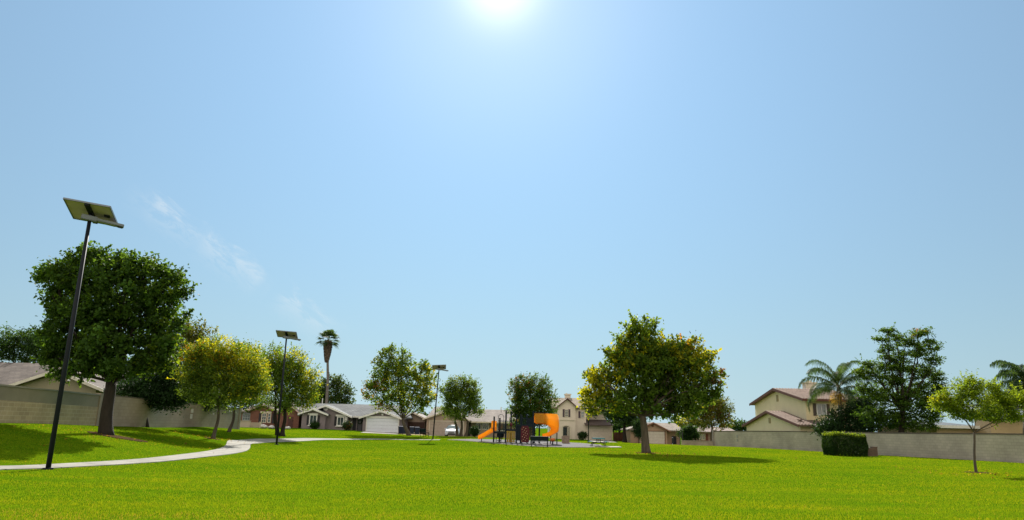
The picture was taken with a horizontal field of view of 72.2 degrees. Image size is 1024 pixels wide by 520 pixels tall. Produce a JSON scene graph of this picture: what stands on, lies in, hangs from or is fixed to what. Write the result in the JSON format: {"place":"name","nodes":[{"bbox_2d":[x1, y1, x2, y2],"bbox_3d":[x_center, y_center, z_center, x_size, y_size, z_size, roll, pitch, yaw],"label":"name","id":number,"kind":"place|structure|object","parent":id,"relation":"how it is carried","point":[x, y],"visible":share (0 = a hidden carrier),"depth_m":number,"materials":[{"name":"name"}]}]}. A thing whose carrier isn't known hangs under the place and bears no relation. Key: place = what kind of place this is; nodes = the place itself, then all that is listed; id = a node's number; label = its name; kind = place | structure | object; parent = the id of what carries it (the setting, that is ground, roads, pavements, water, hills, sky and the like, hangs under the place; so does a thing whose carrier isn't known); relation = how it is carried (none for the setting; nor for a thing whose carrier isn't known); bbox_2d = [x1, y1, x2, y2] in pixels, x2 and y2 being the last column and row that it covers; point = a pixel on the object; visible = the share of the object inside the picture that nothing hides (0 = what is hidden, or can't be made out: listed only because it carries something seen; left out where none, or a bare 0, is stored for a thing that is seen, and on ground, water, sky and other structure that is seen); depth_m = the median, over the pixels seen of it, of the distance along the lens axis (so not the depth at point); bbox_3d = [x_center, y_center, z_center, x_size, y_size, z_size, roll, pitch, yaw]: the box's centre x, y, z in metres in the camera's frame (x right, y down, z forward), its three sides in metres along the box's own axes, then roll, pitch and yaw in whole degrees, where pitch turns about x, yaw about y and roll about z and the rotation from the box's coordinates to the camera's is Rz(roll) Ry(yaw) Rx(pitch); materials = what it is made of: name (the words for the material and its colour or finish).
{"place":"outdoors","nodes":[
{"label":"outdoors","id":0,"kind":"place"},
{"bbox_2d":[360,431,397,433],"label":"driveway","id":1,"kind":"structure","parent":0,"point":[378,432],"depth_m":94.64,"materials":[{"name":"concrete"}]},
{"bbox_2d":[420,429,428,436],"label":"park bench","id":2,"kind":"object","parent":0,"point":[423,431],"visible":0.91,"depth_m":81.34,"materials":[{"name":"black metal"}]},
{"bbox_2d":[14,424,1007,477],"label":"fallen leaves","id":3,"kind":"object","parent":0,"point":[584,452],"visible":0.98,"depth_m":42.12,"materials":[{"name":"brown plant"}]},
{"bbox_2d":[0,423,1023,519],"bbox_3d":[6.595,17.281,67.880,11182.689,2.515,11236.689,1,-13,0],"label":"lawn","id":4,"kind":"structure","parent":0,"point":[325,443],"depth_m":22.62,"materials":[{"name":"plant"}]},
{"bbox_2d":[0,321,72,362],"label":"feathery tree","id":5,"kind":"object","parent":4,"relation":"on","point":[24,340],"visible":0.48,"depth_m":61.15,"materials":[{"name":"green plant"}]},
{"bbox_2d":[0,384,100,425],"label":"block wall","id":6,"kind":"structure","parent":4,"relation":"on","point":[21,404],"depth_m":35.30,"materials":[{"name":"paint"}]},
{"bbox_2d":[0,362,149,396],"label":"suburban house","id":7,"kind":"structure","parent":4,"relation":"on","point":[22,374],"depth_m":48.73,"materials":[{"name":"brown paint"}]},
{"bbox_2d":[42,197,123,469],"bbox_3d":[-14.321,2.382,23.049,1.784,8.804,1.203,4,-14,-12],"label":"street lamp","id":8,"kind":"object","parent":4,"relation":"on","point":[90,212],"visible":0.91,"depth_m":23.41,"materials":[{"name":"metal"}]},
{"bbox_2d":[26,240,202,434],"bbox_3d":[-20.773,3.904,35.792,8.893,10.008,4.774,1,-13,0],"label":"shade tree","id":9,"kind":"object","parent":4,"relation":"on","point":[103,343],"visible":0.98,"depth_m":35.49,"materials":[{"name":"green plant"}]},
{"bbox_2d":[87,431,147,441],"bbox_3d":[-19.462,8.804,34.596,3.000,0.640,1.400,1,-13,0],"label":"mulch ring","id":10,"kind":"object","parent":4,"relation":"on","point":[122,437],"visible":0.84,"depth_m":34.37,"materials":[{"name":"brown soil"}]},
{"bbox_2d":[103,354,198,427],"bbox_3d":[-23.686,8.430,46.592,6.334,5.482,3.556,1,-13,0],"label":"evergreen shrub","id":11,"kind":"object","parent":4,"relation":"on","point":[158,391],"visible":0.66,"depth_m":45.94,"materials":[{"name":"green plant"}]},
{"bbox_2d":[95,393,241,428],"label":"block wall","id":12,"kind":"structure","parent":4,"relation":"on","point":[132,412],"depth_m":48.33,"materials":[{"name":"beige concrete"}]},
{"bbox_2d":[171,316,218,371],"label":"hedge tree","id":13,"kind":"object","parent":4,"relation":"on","point":[191,335],"visible":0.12,"depth_m":77.56,"materials":[{"name":"green plant"}]},
{"bbox_2d":[182,377,237,413],"bbox_3d":[-25.199,11.162,56.696,5.894,4.716,4.115,-3,-14,17],"label":"evergreen shrub","id":14,"kind":"object","parent":4,"relation":"on","point":[215,407],"visible":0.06,"depth_m":56.44,"materials":[{"name":"green plant"}]},
{"bbox_2d":[0,438,439,469],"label":"footpath","id":15,"kind":"structure","parent":4,"relation":"on","point":[234,447],"depth_m":30.42,"materials":[{"name":"concrete"}]},
{"bbox_2d":[167,329,273,438],"bbox_3d":[-18.632,7.968,45.192,6.744,7.151,4.132,1,-13,0],"label":"maple tree","id":16,"kind":"object","parent":4,"relation":"on","point":[221,359],"visible":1,"depth_m":44.73,"materials":[{"name":"green plant"}]},
{"bbox_2d":[240,420,250,426],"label":"garden wall","id":17,"kind":"structure","parent":4,"relation":"on","point":[245,423],"depth_m":97.20,"materials":[{"name":"paint"}]},
{"bbox_2d":[219,336,275,431],"bbox_3d":[-21.359,9.774,55.131,5.431,7.566,3.967,-5,-15,26],"label":"maple tree","id":18,"kind":"object","parent":4,"relation":"on","point":[247,407],"visible":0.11,"depth_m":54.72,"materials":[{"name":"green plant"}]},
{"bbox_2d":[250,422,261,427],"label":"garden wall","id":19,"kind":"structure","parent":4,"relation":"on","point":[255,424],"depth_m":97.63,"materials":[{"name":"paint"}]},
{"bbox_2d":[260,424,267,428],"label":"garden rock","id":20,"kind":"object","parent":4,"relation":"on","point":[262,426],"visible":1,"depth_m":93.93,"materials":[{"name":"beige stone"}]},
{"bbox_2d":[241,403,308,427],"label":"suburban house","id":21,"kind":"structure","parent":4,"relation":"on","point":[293,421],"depth_m":103.13,"materials":[{"name":"red brick"}]},
{"bbox_2d":[242,412,250,419],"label":"window","id":22,"kind":"structure","parent":21,"relation":"in","point":[246,416],"depth_m":104.01,"materials":[{"name":"grey glass"}]},
{"bbox_2d":[261,413,266,422],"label":"window","id":23,"kind":"structure","parent":21,"relation":"in","point":[264,415],"depth_m":103.20,"materials":[{"name":"white glass"}]},
{"bbox_2d":[267,413,270,422],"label":"window","id":24,"kind":"structure","parent":21,"relation":"in","point":[269,414],"depth_m":103.16,"materials":[{"name":"white glass"}]},
{"bbox_2d":[287,417,292,426],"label":"door","id":25,"kind":"structure","parent":21,"relation":"in","point":[290,420],"depth_m":102.06,"materials":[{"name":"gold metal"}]},
{"bbox_2d":[274,330,300,444],"bbox_3d":[-16.667,9.329,51.241,1.776,8.256,1.213,4,-14,-9],"label":"street lamp","id":26,"kind":"object","parent":4,"relation":"on","point":[286,335],"visible":0.93,"depth_m":51.62,"materials":[{"name":"metal"}]},
{"bbox_2d":[256,341,327,436],"bbox_3d":[-19.706,11.121,60.969,7.035,8.366,4.556,1,-13,0],"label":"maple tree","id":27,"kind":"object","parent":4,"relation":"on","point":[293,368],"visible":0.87,"depth_m":60.65,"materials":[{"name":"green plant"}]},
{"bbox_2d":[309,420,320,428],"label":"shrub","id":28,"kind":"object","parent":4,"relation":"on","point":[314,425],"visible":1,"depth_m":98.36,"materials":[{"name":"green plant"}]},
{"bbox_2d":[315,329,339,403],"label":"fan palm","id":29,"kind":"object","parent":4,"relation":"on","point":[328,344],"visible":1,"depth_m":117.97,"materials":[{"name":"green plant"}]},
{"bbox_2d":[308,373,356,403],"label":"oak tree","id":30,"kind":"object","parent":4,"relation":"on","point":[336,392],"visible":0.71,"depth_m":126.99,"materials":[{"name":"green plant"}]},
{"bbox_2d":[340,420,352,429],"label":"shrub","id":31,"kind":"object","parent":4,"relation":"on","point":[346,425],"visible":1,"depth_m":98.39,"materials":[{"name":"green plant"}]},
{"bbox_2d":[297,398,412,432],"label":"suburban house","id":32,"kind":"structure","parent":4,"relation":"on","point":[331,416],"depth_m":100.89,"materials":[{"name":"grey paint"}]},
{"bbox_2d":[308,415,316,425],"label":"window","id":33,"kind":"structure","parent":32,"relation":"in","point":[311,417],"depth_m":100.28,"materials":[{"name":"white glass"}]},
{"bbox_2d":[335,417,343,426],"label":"window","id":34,"kind":"structure","parent":32,"relation":"in","point":[340,420],"depth_m":101.08,"materials":[{"name":"white glass"}]},
{"bbox_2d":[357,418,362,430],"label":"door","id":35,"kind":"structure","parent":32,"relation":"in","point":[359,426],"depth_m":102.02,"materials":[{"name":"black metal"}]},
{"bbox_2d":[365,416,398,432],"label":"garage door","id":36,"kind":"structure","parent":32,"relation":"in","point":[373,423],"depth_m":99.59,"materials":[{"name":"white metal"}]},
{"bbox_2d":[361,341,440,435],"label":"sycamore tree","id":37,"kind":"object","parent":4,"relation":"on","point":[403,387],"visible":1,"depth_m":84.05,"materials":[{"name":"green plant"}]},
{"bbox_2d":[408,412,426,433],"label":"suburban house","id":38,"kind":"structure","parent":4,"relation":"on","point":[416,421],"depth_m":107.99,"materials":[{"name":"beige paint"}]},
{"bbox_2d":[408,422,424,433],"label":"garage door","id":39,"kind":"structure","parent":38,"relation":"in","point":[410,424],"depth_m":107.94,"materials":[{"name":"brown paint"}]},
{"bbox_2d":[432,365,448,438],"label":"street lamp","id":40,"kind":"object","parent":4,"relation":"on","point":[439,367],"visible":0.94,"depth_m":75.00,"materials":[{"name":"metal"}]},
{"bbox_2d":[434,372,486,436],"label":"ash tree","id":41,"kind":"object","parent":4,"relation":"on","point":[457,394],"visible":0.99,"depth_m":88.67,"materials":[{"name":"green plant"}]},
{"bbox_2d":[422,407,515,437],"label":"suburban house","id":42,"kind":"structure","parent":4,"relation":"on","point":[484,424],"depth_m":105.19,"materials":[{"name":"beige paint"}]},
{"bbox_2d":[428,420,463,435],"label":"garage door","id":43,"kind":"structure","parent":42,"relation":"in","point":[439,429],"depth_m":103.05,"materials":[{"name":"beige metal"}]},
{"bbox_2d":[482,423,488,429],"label":"window","id":44,"kind":"structure","parent":42,"relation":"in","point":[485,426],"depth_m":105.52,"materials":[{"name":"grey glass"}]},
{"bbox_2d":[497,423,504,430],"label":"window","id":45,"kind":"structure","parent":42,"relation":"in","point":[497,423],"depth_m":105.52,"materials":[{"name":"grey glass"}]},
{"bbox_2d":[469,424,479,436],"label":"shrub","id":46,"kind":"object","parent":4,"relation":"on","point":[474,430],"visible":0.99,"depth_m":100.77,"materials":[{"name":"green plant"}]},
{"bbox_2d":[450,439,599,446],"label":"playground surface","id":47,"kind":"object","parent":4,"relation":"on","point":[561,444],"visible":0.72,"depth_m":66.14,"materials":[{"name":"concrete"}]},
{"bbox_2d":[478,410,558,443],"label":"play structure","id":48,"kind":"object","parent":47,"relation":"on","point":[551,421],"visible":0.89,"depth_m":66.04,"materials":[{"name":"orange metal"}]},
{"bbox_2d":[530,436,548,446],"bbox_3d":[2.362,15.656,60.472,1.550,0.959,0.589,1,-13,0],"label":"park bench","id":49,"kind":"object","parent":47,"relation":"on","point":[539,438],"visible":0.88,"depth_m":60.31,"materials":[{"name":"teal metal"}]},
{"bbox_2d":[448,439,601,447],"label":"playground kerb","id":50,"kind":"structure","parent":4,"relation":"on","point":[528,445],"depth_m":62.42,"materials":[{"name":"concrete"}]},
{"bbox_2d":[504,371,560,436],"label":"ash tree","id":51,"kind":"object","parent":4,"relation":"on","point":[536,401],"visible":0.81,"depth_m":89.78,"materials":[{"name":"green plant"}]},
{"bbox_2d":[562,435,569,443],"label":"stone monument","id":52,"kind":"object","parent":4,"relation":"on","point":[565,439],"visible":0.8,"depth_m":68.53,"materials":[{"name":"beige stone"}]},
{"bbox_2d":[548,393,613,440],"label":"two storey house","id":53,"kind":"structure","parent":4,"relation":"on","point":[573,421],"depth_m":121.08,"materials":[{"name":"beige paint"}]},
{"bbox_2d":[563,427,566,435],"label":"door","id":54,"kind":"structure","parent":53,"relation":"in","point":[564,428],"depth_m":120.42,"materials":[{"name":"grey metal"}]},
{"bbox_2d":[589,428,612,439],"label":"garage door","id":55,"kind":"structure","parent":53,"relation":"in","point":[607,432],"depth_m":120.62,"materials":[{"name":"beige metal"}]},
{"bbox_2d":[577,431,587,439],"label":"shrub","id":56,"kind":"object","parent":4,"relation":"on","point":[583,435],"visible":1,"depth_m":116.28,"materials":[{"name":"green plant"}]},
{"bbox_2d":[583,372,589,442],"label":"street lamp","id":57,"kind":"object","parent":4,"relation":"on","point":[588,411],"visible":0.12,"depth_m":76.00,"materials":[{"name":"metal"}]},
{"bbox_2d":[613,432,622,440],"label":"side fence","id":58,"kind":"object","parent":4,"relation":"on","point":[617,436],"visible":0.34,"depth_m":119.37,"materials":[{"name":"brown wood"}]},
{"bbox_2d":[612,422,630,431],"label":"background tree","id":59,"kind":"object","parent":4,"relation":"on","point":[615,427],"visible":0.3,"depth_m":177.91,"materials":[{"name":"green plant"}]},
{"bbox_2d":[600,397,649,441],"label":"deciduous tree","id":60,"kind":"object","parent":4,"relation":"on","point":[624,421],"visible":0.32,"depth_m":114.38,"materials":[{"name":"green plant"}]},
{"bbox_2d":[630,418,640,442],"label":"cypress tree","id":61,"kind":"object","parent":4,"relation":"on","point":[637,428],"visible":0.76,"depth_m":108.80,"materials":[{"name":"green plant"}]},
{"bbox_2d":[620,422,680,444],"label":"suburban house","id":62,"kind":"structure","parent":4,"relation":"on","point":[661,433],"depth_m":113.06,"materials":[{"name":"beige paint"}]},
{"bbox_2d":[648,431,665,443],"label":"garage door","id":63,"kind":"structure","parent":62,"relation":"in","point":[661,438],"depth_m":111.61,"materials":[{"name":"beige metal"}]},
{"bbox_2d":[575,309,729,452],"bbox_3d":[10.127,8.740,50.502,11.147,10.285,4.297,1,-13,0],"label":"sycamore tree","id":64,"kind":"object","parent":4,"relation":"on","point":[659,370],"visible":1,"depth_m":49.88,"materials":[{"name":"green plant"}]},
{"bbox_2d":[675,423,701,440],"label":"tree","id":65,"kind":"object","parent":4,"relation":"on","point":[690,432],"visible":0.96,"depth_m":93.98,"materials":[{"name":"green plant"}]},
{"bbox_2d":[681,440,712,445],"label":"wall","id":66,"kind":"structure","parent":4,"relation":"on","point":[700,443],"depth_m":87.33,"materials":[{"name":"beige concrete"}]},
{"bbox_2d":[675,392,736,440],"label":"sycamore tree","id":67,"kind":"object","parent":4,"relation":"on","point":[718,411],"visible":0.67,"depth_m":103.14,"materials":[{"name":"green plant"}]},
{"bbox_2d":[690,427,734,440],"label":"suburban house","id":68,"kind":"structure","parent":4,"relation":"on","point":[704,436],"depth_m":108.82,"materials":[{"name":"beige paint"}]},
{"bbox_2d":[725,418,748,430],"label":"background tree","id":69,"kind":"object","parent":4,"relation":"on","point":[738,426],"visible":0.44,"depth_m":184.49,"materials":[{"name":"green plant"}]},
{"bbox_2d":[742,381,857,431],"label":"two storey house","id":70,"kind":"structure","parent":4,"relation":"on","point":[779,409],"depth_m":76.91,"materials":[{"name":"yellow paint"}]},
{"bbox_2d":[816,404,826,414],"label":"window","id":71,"kind":"structure","parent":70,"relation":"in","point":[820,408],"depth_m":73.14,"materials":[{"name":"white glass"}]},
{"bbox_2d":[798,359,880,416],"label":"feather palm","id":72,"kind":"object","parent":4,"relation":"on","point":[837,376],"visible":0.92,"depth_m":66.92,"materials":[{"name":"green plant"}]},
{"bbox_2d":[821,430,868,455],"bbox_3d":[25.637,14.172,54.131,2.824,2.011,2.562,1,-13,0],"label":"box hedge","id":73,"kind":"object","parent":4,"relation":"on","point":[835,443],"visible":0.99,"depth_m":53.10,"materials":[{"name":"green plant"}]},
{"bbox_2d":[805,392,887,439],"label":"evergreen shrub","id":74,"kind":"object","parent":4,"relation":"on","point":[843,422],"visible":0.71,"depth_m":65.01,"materials":[{"name":"green plant"}]},
{"bbox_2d":[712,430,1023,462],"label":"block wall","id":75,"kind":"structure","parent":4,"relation":"on","point":[1003,447],"depth_m":54.19,"materials":[{"name":"beige concrete"}]},
{"bbox_2d":[868,448,873,455],"bbox_3d":[27.519,14.806,53.990,0.460,0.670,0.440,1,-13,0],"label":"utility box","id":76,"kind":"object","parent":4,"relation":"on","point":[870,451],"visible":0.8,"depth_m":53.80,"materials":[{"name":"brown paint"}]},
{"bbox_2d":[870,446,877,455],"bbox_3d":[28.113,14.885,54.488,0.400,0.770,0.440,1,-13,0],"label":"utility box","id":77,"kind":"object","parent":4,"relation":"on","point":[875,451],"visible":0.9,"depth_m":54.31,"materials":[{"name":"brown paint"}]},
{"bbox_2d":[849,322,953,432],"bbox_3d":[33.486,11.024,60.432,8.726,11.457,5.925,1,-13,0],"label":"feathery tree","id":78,"kind":"object","parent":4,"relation":"on","point":[902,402],"visible":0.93,"depth_m":60.27,"materials":[{"name":"green plant"}]},
{"bbox_2d":[877,404,1022,434],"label":"suburban house","id":79,"kind":"structure","parent":4,"relation":"on","point":[1009,427],"depth_m":59.86,"materials":[{"name":"beige paint"}]},
{"bbox_2d":[974,393,1022,408],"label":"evergreen shrub","id":80,"kind":"object","parent":4,"relation":"on","point":[1019,407],"visible":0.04,"depth_m":64.54,"materials":[{"name":"green plant"}]},
{"bbox_2d":[989,360,1023,433],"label":"feather palm","id":81,"kind":"object","parent":4,"relation":"on","point":[1015,373],"visible":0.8,"depth_m":57.71,"materials":[{"name":"green plant"}]},
{"bbox_2d":[0,0,1023,431],"label":"sky","id":82,"kind":"structure","parent":0,"point":[489,188],"materials":[{"name":"blue"}]},
{"bbox_2d":[590,440,617,442],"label":"driveway","id":83,"kind":"structure","parent":0,"point":[602,441],"depth_m":114.50,"materials":[{"name":"concrete"}]},
{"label":"driveway","id":84,"kind":"structure","parent":0,"visible":0},
{"bbox_2d":[444,425,459,435],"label":"parked car","id":85,"kind":"object","parent":84,"relation":"on","point":[450,430],"visible":0.71,"depth_m":94.89,"materials":[{"name":"white paint"}]},
{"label":"picnic paving","id":86,"kind":"structure","parent":0,"visible":0},
{"bbox_2d":[588,438,606,445],"bbox_3d":[7.864,16.649,63.977,1.720,0.831,1.700,1,-13,0],"label":"picnic table","id":87,"kind":"object","parent":86,"relation":"on","point":[603,442],"visible":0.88,"depth_m":63.42,"materials":[{"name":"grey metal"}]},
{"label":"bare ground","id":88,"kind":"structure","parent":0,"visible":0},
{"bbox_2d":[398,426,401,433],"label":"wheelie bin","id":89,"kind":"object","parent":88,"relation":"on","point":[399,429],"visible":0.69,"depth_m":95.83,"materials":[{"name":"blue plastic"}]},
{"bbox_2d":[410,427,414,433],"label":"wheelie bin","id":90,"kind":"object","parent":88,"relation":"on","point":[412,429],"visible":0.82,"depth_m":99.72,"materials":[{"name":"black plastic"}]},
{"bbox_2d":[415,427,419,434],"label":"wheelie bin","id":91,"kind":"object","parent":88,"relation":"on","point":[417,429],"visible":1,"depth_m":99.72,"materials":[{"name":"black plastic"}]},
{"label":"bare soil","id":92,"kind":"structure","parent":0,"visible":0},
{"bbox_2d":[926,368,1023,471],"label":"young tree","id":93,"kind":"object","parent":92,"relation":"on","point":[972,388],"visible":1,"depth_m":32.14,"materials":[{"name":"green plant"}]}
]}

